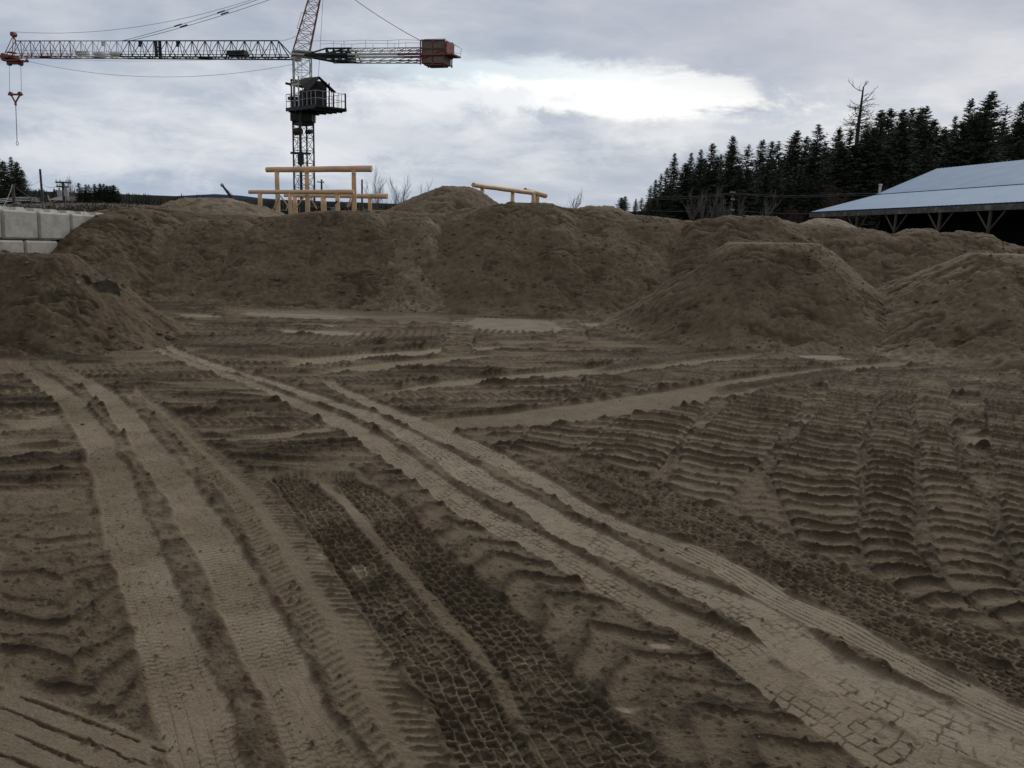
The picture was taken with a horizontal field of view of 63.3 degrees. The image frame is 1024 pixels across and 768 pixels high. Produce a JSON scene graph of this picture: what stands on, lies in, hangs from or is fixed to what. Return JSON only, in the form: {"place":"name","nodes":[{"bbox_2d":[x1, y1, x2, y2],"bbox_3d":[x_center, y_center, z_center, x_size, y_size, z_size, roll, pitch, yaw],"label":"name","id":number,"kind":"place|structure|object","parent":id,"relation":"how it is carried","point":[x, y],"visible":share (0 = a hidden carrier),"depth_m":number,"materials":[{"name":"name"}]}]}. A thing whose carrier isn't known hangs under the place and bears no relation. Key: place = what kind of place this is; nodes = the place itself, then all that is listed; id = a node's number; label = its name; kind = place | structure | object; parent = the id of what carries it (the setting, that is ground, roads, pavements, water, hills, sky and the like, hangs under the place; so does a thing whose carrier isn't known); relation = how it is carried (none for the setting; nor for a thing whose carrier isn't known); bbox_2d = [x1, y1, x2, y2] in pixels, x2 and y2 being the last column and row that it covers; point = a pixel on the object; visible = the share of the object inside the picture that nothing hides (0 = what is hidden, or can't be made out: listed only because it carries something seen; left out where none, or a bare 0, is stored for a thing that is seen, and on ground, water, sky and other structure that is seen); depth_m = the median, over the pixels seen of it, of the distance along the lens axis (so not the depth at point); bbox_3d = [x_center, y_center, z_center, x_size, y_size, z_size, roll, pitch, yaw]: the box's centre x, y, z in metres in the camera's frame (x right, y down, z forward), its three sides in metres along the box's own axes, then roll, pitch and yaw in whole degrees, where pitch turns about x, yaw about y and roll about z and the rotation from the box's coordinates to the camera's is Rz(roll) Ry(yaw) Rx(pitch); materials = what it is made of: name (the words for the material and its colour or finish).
{"place":"outdoors","nodes":[
{"label":"outdoors","id":0,"kind":"place"},
{"bbox_2d":[0,203,157,211],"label":"grassy rise","id":1,"kind":"structure","parent":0,"point":[62,204],"depth_m":42.65,"materials":[{"name":"brown plant"}]},
{"bbox_2d":[55,179,70,202],"bbox_3d":[-32.690,-13.079,60.666,1.128,3.612,0.581,2,12,0],"label":"utility pole","id":2,"kind":"object","parent":1,"relation":"on","point":[63,192],"visible":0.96,"depth_m":60.35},
{"bbox_2d":[1,200,156,212],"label":"dry scrub","id":3,"kind":"object","parent":1,"relation":"on","point":[99,207],"visible":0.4,"depth_m":37.25,"materials":[{"name":"plant"}]},
{"bbox_2d":[12,191,392,239],"bbox_3d":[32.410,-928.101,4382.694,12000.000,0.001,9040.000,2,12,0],"label":"field","id":4,"kind":"structure","parent":0,"point":[163,198],"depth_m":1409.00,"materials":[{"name":"plant"}]},
{"bbox_2d":[0,161,11,203],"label":"conifer","id":5,"kind":"object","parent":4,"relation":"on","point":[3,193],"visible":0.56,"depth_m":76.42,"materials":[{"name":"green plant"}]},
{"bbox_2d":[0,160,16,203],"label":"conifer","id":6,"kind":"object","parent":4,"relation":"on","point":[4,166],"visible":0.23,"depth_m":77.91,"materials":[{"name":"green plant"}]},
{"bbox_2d":[6,161,36,203],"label":"conifer","id":7,"kind":"object","parent":4,"relation":"on","point":[18,183],"visible":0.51,"depth_m":76.95,"materials":[{"name":"green plant"}]},
{"bbox_2d":[102,185,129,202],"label":"conifer","id":8,"kind":"object","parent":4,"relation":"on","point":[113,188],"visible":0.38,"depth_m":97.51,"materials":[{"name":"green plant"}]},
{"bbox_2d":[150,219,253,302],"bbox_3d":[-8.680,-3.438,23.330,8.070,2.323,4.620,2,12,0],"label":"dirt pile","id":9,"kind":"object","parent":4,"relation":"on","point":[187,246],"visible":0.38,"depth_m":23.00,"materials":[{"name":"soil"}]},
{"bbox_2d":[27,188,394,211],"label":"wood","id":10,"kind":"object","parent":4,"relation":"on","point":[147,200],"visible":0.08,"depth_m":198.11,"materials":[{"name":"wood"}]},
{"bbox_2d":[156,197,283,216],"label":"dirt pile","id":11,"kind":"object","parent":4,"relation":"on","point":[217,205],"visible":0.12,"depth_m":29.58,"materials":[{"name":"soil"}]},
{"bbox_2d":[0,0,460,213],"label":"tower crane","id":12,"kind":"object","parent":4,"relation":"on","point":[307,107],"visible":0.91,"depth_m":61.66,"materials":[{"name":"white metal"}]},
{"bbox_2d":[248,189,354,213],"bbox_3d":[-12.560,-9.898,49.391,6.713,3.462,0.304,4,12,12],"label":"log frame","id":13,"kind":"object","parent":4,"relation":"on","point":[338,192],"visible":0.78,"depth_m":49.03,"materials":[{"name":"wood"}]},
{"bbox_2d":[265,165,372,211],"bbox_3d":[-12.421,-11.527,53.271,7.044,5.040,0.546,4,12,8],"label":"log frame","id":14,"kind":"object","parent":4,"relation":"on","point":[352,169],"visible":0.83,"depth_m":52.94,"materials":[{"name":"wood"}]},
{"bbox_2d":[284,194,387,213],"bbox_3d":[-12.162,-11.430,56.869,7.728,3.375,0.583,5,12,13],"label":"log frame","id":15,"kind":"object","parent":4,"relation":"on","point":[369,197],"visible":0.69,"depth_m":56.64,"materials":[{"name":"wood"}]},
{"bbox_2d":[388,186,498,212],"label":"dirt pile","id":16,"kind":"object","parent":4,"relation":"on","point":[445,199],"visible":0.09,"depth_m":29.54,"materials":[{"name":"soil"}]},
{"bbox_2d":[471,183,535,201],"bbox_3d":[-0.415,-9.086,46.409,0.377,3.942,7.338,8,13,26],"label":"log frame","id":17,"kind":"object","parent":4,"relation":"on","point":[482,187],"visible":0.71,"depth_m":46.03,"materials":[{"name":"wood"}]},
{"bbox_2d":[29,202,1023,288],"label":"dirt bank","id":18,"kind":"structure","parent":4,"relation":"on","point":[871,248],"depth_m":24.72,"materials":[{"name":"soil"}]},
{"bbox_2d":[578,205,630,213],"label":"dirt pile","id":19,"kind":"object","parent":4,"relation":"on","point":[602,207],"visible":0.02,"depth_m":31.98,"materials":[{"name":"soil"}]},
{"bbox_2d":[640,198,664,217],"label":"conifer","id":20,"kind":"object","parent":4,"relation":"on","point":[653,202],"visible":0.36,"depth_m":99.48,"materials":[{"name":"green plant"}]},
{"bbox_2d":[655,188,680,218],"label":"conifer","id":21,"kind":"object","parent":4,"relation":"on","point":[666,193],"visible":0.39,"depth_m":102.88,"materials":[{"name":"green plant"}]},
{"bbox_2d":[662,153,679,214],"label":"conifer","id":22,"kind":"object","parent":4,"relation":"on","point":[672,170],"visible":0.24,"depth_m":110.70,"materials":[{"name":"green plant"}]},
{"bbox_2d":[662,163,707,220],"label":"conifer","id":23,"kind":"object","parent":4,"relation":"on","point":[684,189],"visible":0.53,"depth_m":102.52,"materials":[{"name":"green plant"}]},
{"bbox_2d":[684,149,706,216],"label":"conifer","id":24,"kind":"object","parent":4,"relation":"on","point":[699,166],"visible":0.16,"depth_m":105.14,"materials":[{"name":"green plant"}]},
{"bbox_2d":[684,185,710,220],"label":"bare tree","id":25,"kind":"object","parent":4,"relation":"on","point":[691,217],"visible":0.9,"depth_m":85.46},
{"bbox_2d":[684,170,715,218],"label":"conifer","id":26,"kind":"object","parent":4,"relation":"on","point":[707,176],"visible":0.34,"depth_m":102.79,"materials":[{"name":"green plant"}]},
{"bbox_2d":[695,157,725,219],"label":"conifer","id":27,"kind":"object","parent":4,"relation":"on","point":[715,168],"visible":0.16,"depth_m":102.41,"materials":[{"name":"green plant"}]},
{"bbox_2d":[697,143,723,195],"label":"conifer","id":28,"kind":"object","parent":4,"relation":"on","point":[712,158],"visible":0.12,"depth_m":105.50,"materials":[{"name":"green plant"}]},
{"bbox_2d":[704,182,730,218],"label":"conifer","id":29,"kind":"object","parent":4,"relation":"on","point":[719,191],"visible":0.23,"depth_m":99.20,"materials":[{"name":"green plant"}]},
{"bbox_2d":[705,145,754,217],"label":"conifer","id":30,"kind":"object","parent":4,"relation":"on","point":[728,181],"visible":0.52,"depth_m":98.34,"materials":[{"name":"green plant"}]},
{"bbox_2d":[721,135,743,170],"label":"conifer","id":31,"kind":"object","parent":4,"relation":"on","point":[732,140],"visible":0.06,"depth_m":115.01,"materials":[{"name":"green plant"}]},
{"bbox_2d":[666,215,810,278],"bbox_3d":[6.739,-3.279,23.539,11.040,2.961,5.670,2,12,0],"label":"dirt pile","id":32,"kind":"object","parent":4,"relation":"on","point":[687,252],"visible":0.25,"depth_m":24.21,"materials":[{"name":"soil"}]},
{"bbox_2d":[724,171,752,215],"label":"conifer","id":33,"kind":"object","parent":4,"relation":"on","point":[738,186],"visible":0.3,"depth_m":98.66,"materials":[{"name":"green plant"}]},
{"bbox_2d":[727,168,766,215],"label":"conifer","id":34,"kind":"object","parent":4,"relation":"on","point":[748,179],"visible":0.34,"depth_m":98.69,"materials":[{"name":"green plant"}]},
{"bbox_2d":[738,144,761,215],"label":"conifer","id":35,"kind":"object","parent":4,"relation":"on","point":[748,155],"visible":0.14,"depth_m":106.84,"materials":[{"name":"green plant"}]},
{"bbox_2d":[748,140,770,174],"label":"conifer","id":36,"kind":"object","parent":4,"relation":"on","point":[760,158],"visible":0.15,"depth_m":115.95,"materials":[{"name":"green plant"}]},
{"bbox_2d":[751,168,779,215],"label":"conifer","id":37,"kind":"object","parent":4,"relation":"on","point":[765,188],"visible":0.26,"depth_m":102.82,"materials":[{"name":"green plant"}]},
{"bbox_2d":[753,141,781,215],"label":"conifer","id":38,"kind":"object","parent":4,"relation":"on","point":[770,153],"visible":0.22,"depth_m":110.26,"materials":[{"name":"green plant"}]},
{"bbox_2d":[758,168,789,219],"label":"conifer","id":39,"kind":"object","parent":4,"relation":"on","point":[776,186],"visible":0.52,"depth_m":99.00,"materials":[{"name":"green plant"}]},
{"bbox_2d":[761,141,790,214],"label":"conifer","id":40,"kind":"object","parent":4,"relation":"on","point":[773,161],"visible":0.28,"depth_m":103.00,"materials":[{"name":"green plant"}]},
{"bbox_2d":[777,175,795,220],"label":"conifer","id":41,"kind":"object","parent":4,"relation":"on","point":[788,198],"visible":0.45,"depth_m":98.92,"materials":[{"name":"green plant"}]},
{"bbox_2d":[779,130,813,200],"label":"conifer","id":42,"kind":"object","parent":4,"relation":"on","point":[795,147],"visible":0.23,"depth_m":112.78,"materials":[{"name":"green plant"}]},
{"bbox_2d":[783,167,813,222],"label":"conifer","id":43,"kind":"object","parent":4,"relation":"on","point":[800,199],"visible":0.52,"depth_m":98.84,"materials":[{"name":"green plant"}]},
{"bbox_2d":[787,136,813,186],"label":"conifer","id":44,"kind":"object","parent":4,"relation":"on","point":[806,142],"visible":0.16,"depth_m":111.09,"materials":[{"name":"green plant"}]},
{"bbox_2d":[791,178,819,221],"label":"conifer","id":45,"kind":"object","parent":4,"relation":"on","point":[809,191],"visible":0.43,"depth_m":99.06,"materials":[{"name":"green plant"}]},
{"bbox_2d":[791,139,825,208],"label":"conifer","id":46,"kind":"object","parent":4,"relation":"on","point":[810,165],"visible":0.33,"depth_m":101.93,"materials":[{"name":"green plant"}]},
{"bbox_2d":[807,176,830,220],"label":"conifer","id":47,"kind":"object","parent":4,"relation":"on","point":[818,190],"visible":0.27,"depth_m":98.89,"materials":[{"name":"green plant"}]},
{"bbox_2d":[808,124,829,173],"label":"conifer","id":48,"kind":"object","parent":4,"relation":"on","point":[820,136],"visible":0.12,"depth_m":113.82,"materials":[{"name":"green plant"}]},
{"bbox_2d":[811,142,830,184],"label":"conifer","id":49,"kind":"object","parent":4,"relation":"on","point":[825,152],"visible":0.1,"depth_m":109.38,"materials":[{"name":"green plant"}]},
{"bbox_2d":[800,218,857,227],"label":"dirt pile","id":50,"kind":"object","parent":4,"relation":"on","point":[826,221],"visible":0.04,"depth_m":34.82,"materials":[{"name":"soil"}]},
{"bbox_2d":[818,127,847,191],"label":"conifer","id":51,"kind":"object","parent":4,"relation":"on","point":[839,135],"visible":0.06,"depth_m":104.95,"materials":[{"name":"green plant"}]},
{"bbox_2d":[819,180,853,218],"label":"bare tree","id":52,"kind":"object","parent":4,"relation":"on","point":[831,199],"visible":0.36,"depth_m":92.22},
{"bbox_2d":[808,141,869,227],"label":"conifer","id":53,"kind":"object","parent":4,"relation":"on","point":[841,152],"visible":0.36,"depth_m":97.92,"materials":[{"name":"green plant"}]},
{"bbox_2d":[815,145,878,229],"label":"conifer","id":54,"kind":"object","parent":4,"relation":"on","point":[854,166],"visible":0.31,"depth_m":97.87,"materials":[{"name":"green plant"}]},
{"bbox_2d":[816,131,886,227],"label":"conifer","id":55,"kind":"object","parent":4,"relation":"on","point":[863,146],"visible":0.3,"depth_m":97.45,"materials":[{"name":"green plant"}]},
{"bbox_2d":[839,79,878,146],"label":"dead tree","id":56,"kind":"object","parent":4,"relation":"on","point":[858,126],"visible":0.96,"depth_m":102.85,"materials":[{"name":"grey wood"}]},
{"bbox_2d":[845,140,886,229],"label":"conifer","id":57,"kind":"object","parent":4,"relation":"on","point":[872,186],"visible":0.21,"depth_m":97.72,"materials":[{"name":"green plant"}]},
{"bbox_2d":[842,127,891,228],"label":"conifer","id":58,"kind":"object","parent":4,"relation":"on","point":[873,133],"visible":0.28,"depth_m":97.56,"materials":[{"name":"green plant"}]},
{"bbox_2d":[854,129,892,226],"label":"conifer","id":59,"kind":"object","parent":4,"relation":"on","point":[881,153],"visible":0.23,"depth_m":97.67,"materials":[{"name":"green plant"}]},
{"bbox_2d":[859,110,895,141],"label":"conifer","id":60,"kind":"object","parent":4,"relation":"on","point":[879,115],"visible":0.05,"depth_m":116.53,"materials":[{"name":"green plant"}]},
{"bbox_2d":[874,108,912,152],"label":"conifer","id":61,"kind":"object","parent":4,"relation":"on","point":[888,122],"visible":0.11,"depth_m":107.95,"materials":[{"name":"green plant"}]},
{"bbox_2d":[874,120,916,223],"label":"conifer","id":62,"kind":"object","parent":4,"relation":"on","point":[903,169],"visible":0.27,"depth_m":97.56,"materials":[{"name":"green plant"}]},
{"bbox_2d":[868,119,930,227],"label":"conifer","id":63,"kind":"object","parent":4,"relation":"on","point":[905,160],"visible":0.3,"depth_m":97.28,"materials":[{"name":"green plant"}]},
{"bbox_2d":[885,109,919,179],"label":"conifer","id":64,"kind":"object","parent":4,"relation":"on","point":[902,115],"visible":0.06,"depth_m":104.39,"materials":[{"name":"green plant"}]},
{"bbox_2d":[809,160,1023,246],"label":"open shed","id":65,"kind":"structure","parent":4,"relation":"on","point":[987,198],"depth_m":61.60,"materials":[{"name":"metal"}]},
{"bbox_2d":[903,147,937,181],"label":"conifer","id":66,"kind":"object","parent":4,"relation":"on","point":[926,158],"visible":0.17,"depth_m":98.09,"materials":[{"name":"green plant"}]},
{"bbox_2d":[908,107,938,174],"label":"conifer","id":67,"kind":"object","parent":4,"relation":"on","point":[919,116],"visible":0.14,"depth_m":108.27,"materials":[{"name":"green plant"}]},
{"bbox_2d":[910,106,940,165],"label":"conifer","id":68,"kind":"object","parent":4,"relation":"on","point":[925,110],"visible":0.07,"depth_m":110.67,"materials":[{"name":"green plant"}]},
{"bbox_2d":[926,119,949,149],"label":"conifer","id":69,"kind":"object","parent":4,"relation":"on","point":[936,128],"visible":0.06,"depth_m":118.13,"materials":[{"name":"green plant"}]},
{"bbox_2d":[927,127,951,170],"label":"conifer","id":70,"kind":"object","parent":4,"relation":"on","point":[945,130],"visible":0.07,"depth_m":109.03,"materials":[{"name":"green plant"}]},
{"bbox_2d":[939,116,958,166],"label":"conifer","id":71,"kind":"object","parent":4,"relation":"on","point":[953,126],"visible":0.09,"depth_m":102.61,"materials":[{"name":"green plant"}]},
{"bbox_2d":[936,139,966,166],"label":"conifer","id":72,"kind":"object","parent":4,"relation":"on","point":[953,150],"visible":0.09,"depth_m":97.70,"materials":[{"name":"green plant"}]},
{"bbox_2d":[931,121,983,167],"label":"conifer","id":73,"kind":"object","parent":4,"relation":"on","point":[961,126],"visible":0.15,"depth_m":97.51,"materials":[{"name":"green plant"}]},
{"bbox_2d":[957,98,976,135],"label":"conifer","id":74,"kind":"object","parent":4,"relation":"on","point":[970,109],"visible":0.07,"depth_m":107.20,"materials":[{"name":"green plant"}]},
{"bbox_2d":[952,119,984,166],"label":"conifer","id":75,"kind":"object","parent":4,"relation":"on","point":[969,121],"visible":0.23,"depth_m":97.26,"materials":[{"name":"green plant"}]},
{"bbox_2d":[946,114,1000,164],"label":"conifer","id":76,"kind":"object","parent":4,"relation":"on","point":[976,125],"visible":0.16,"depth_m":97.08,"materials":[{"name":"green plant"}]},
{"bbox_2d":[939,109,1009,167],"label":"conifer","id":77,"kind":"object","parent":4,"relation":"on","point":[984,119],"visible":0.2,"depth_m":96.96,"materials":[{"name":"green plant"}]},
{"bbox_2d":[941,91,1016,162],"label":"conifer","id":78,"kind":"object","parent":4,"relation":"on","point":[988,104],"visible":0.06,"depth_m":102.27,"materials":[{"name":"green plant"}]},
{"bbox_2d":[994,105,1012,152],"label":"conifer","id":79,"kind":"object","parent":4,"relation":"on","point":[1004,118],"visible":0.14,"depth_m":112.72,"materials":[{"name":"green plant"}]},
{"bbox_2d":[995,102,1023,160],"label":"conifer","id":80,"kind":"object","parent":4,"relation":"on","point":[1018,132],"visible":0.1,"depth_m":108.01,"materials":[{"name":"green plant"}]},
{"bbox_2d":[999,140,1023,161],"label":"conifer","id":81,"kind":"object","parent":4,"relation":"on","point":[1020,145],"visible":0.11,"depth_m":101.81,"materials":[{"name":"green plant"}]},
{"bbox_2d":[169,194,636,212],"bbox_3d":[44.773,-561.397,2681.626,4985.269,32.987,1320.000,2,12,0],"label":"hills","id":82,"kind":"structure","parent":0,"point":[222,196],"depth_m":2343.70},
{"bbox_2d":[0,301,1023,767],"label":"yard ground","id":83,"kind":"structure","parent":0,"point":[762,629],"depth_m":6.78,"materials":[{"name":"soil"}]},
{"bbox_2d":[0,249,192,356],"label":"dirt pile","id":84,"kind":"object","parent":83,"relation":"on","point":[92,310],"visible":0.81,"depth_m":15.01,"materials":[{"name":"soil"}]},
{"bbox_2d":[95,278,120,296],"bbox_3d":[-7.807,-1.822,15.870,0.449,0.389,0.388,9,14,28],"label":"stone slab","id":85,"kind":"object","parent":84,"relation":"on","point":[108,285],"depth_m":15.77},
{"bbox_2d":[50,207,183,303],"bbox_3d":[-10.889,-3.514,22.694,9.060,2.581,5.880,2,12,0],"label":"dirt pile","id":86,"kind":"object","parent":83,"relation":"on","point":[120,258],"visible":0.34,"depth_m":22.52,"materials":[{"name":"soil"}]},
{"bbox_2d":[0,239,23,252],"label":"concrete block","id":87,"kind":"structure","parent":86,"relation":"on","point":[17,246],"depth_m":20.69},
{"bbox_2d":[3,239,56,253],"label":"concrete block","id":88,"kind":"structure","parent":86,"relation":"on","point":[39,246],"depth_m":21.57,"materials":[{"name":"concrete"}]},
{"bbox_2d":[0,206,37,238],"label":"concrete block","id":89,"kind":"structure","parent":88,"relation":"on","point":[18,222],"depth_m":20.84,"materials":[{"name":"concrete"}]},
{"bbox_2d":[25,208,69,239],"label":"concrete block","id":90,"kind":"structure","parent":88,"relation":"on","point":[52,224],"depth_m":21.99,"materials":[{"name":"concrete"}]},
{"bbox_2d":[58,210,94,229],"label":"concrete block","id":91,"kind":"structure","parent":86,"relation":"on","point":[77,218],"depth_m":22.94,"materials":[{"name":"concrete"}]},
{"bbox_2d":[188,210,399,310],"bbox_3d":[-5.502,-3.535,23.296,11.040,2.729,5.430,2,12,0],"label":"dirt pile","id":92,"kind":"object","parent":83,"relation":"on","point":[312,286],"visible":0.52,"depth_m":22.70,"materials":[{"name":"soil"}]},
{"bbox_2d":[246,312,363,319],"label":"puddle","id":93,"kind":"object","parent":83,"relation":"on","point":[306,316],"visible":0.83,"depth_m":20.14,"materials":[{"name":"liquid"}]},
{"bbox_2d":[285,331,368,335],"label":"puddle","id":94,"kind":"object","parent":83,"relation":"on","point":[338,333],"visible":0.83,"depth_m":17.68,"materials":[{"name":"liquid"}]},
{"bbox_2d":[351,217,447,312],"bbox_3d":[-3.154,-3.374,23.311,9.060,2.582,4.980,2,12,0],"label":"dirt pile","id":95,"kind":"object","parent":83,"relation":"on","point":[416,230],"visible":0.23,"depth_m":22.86,"materials":[{"name":"soil"}]},
{"bbox_2d":[426,201,593,318],"bbox_3d":[0.027,-3.571,23.401,11.250,3.127,5.490,2,12,0],"label":"dirt pile","id":96,"kind":"object","parent":83,"relation":"on","point":[527,222],"visible":0.45,"depth_m":22.84,"materials":[{"name":"soil"}]},
{"bbox_2d":[451,318,568,332],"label":"puddle","id":97,"kind":"object","parent":83,"relation":"on","point":[512,325],"visible":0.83,"depth_m":19.87,"materials":[{"name":"liquid"}]},
{"bbox_2d":[0,214,1023,767],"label":"loose clods","id":98,"kind":"object","parent":83,"relation":"on","point":[490,502],"visible":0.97,"depth_m":6.91,"materials":[{"name":"soil"}]},
{"bbox_2d":[570,210,673,319],"bbox_3d":[2.790,-3.422,23.574,10.200,2.955,6.000,2,12,0],"label":"dirt pile","id":99,"kind":"object","parent":83,"relation":"on","point":[639,281],"visible":0.22,"depth_m":23.00,"materials":[{"name":"soil"}]},
{"bbox_2d":[597,242,889,355],"bbox_3d":[6.319,-2.046,19.130,8.825,2.364,5.400,2,12,0],"label":"dirt pile","id":100,"kind":"object","parent":83,"relation":"on","point":[784,311],"visible":0.77,"depth_m":18.45,"materials":[{"name":"soil"}]},
{"bbox_2d":[801,355,852,360],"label":"puddle","id":101,"kind":"object","parent":83,"relation":"on","point":[824,357],"visible":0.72,"depth_m":16.77,"materials":[{"name":"liquid"}]},
{"bbox_2d":[871,252,1023,373],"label":"dirt pile","id":102,"kind":"object","parent":83,"relation":"on","point":[996,346],"visible":0.63,"depth_m":17.53,"materials":[{"name":"soil"}]},
{"bbox_2d":[0,0,1023,211],"label":"sky","id":103,"kind":"structure","parent":0,"point":[556,98],"materials":[{"name":"grey"}]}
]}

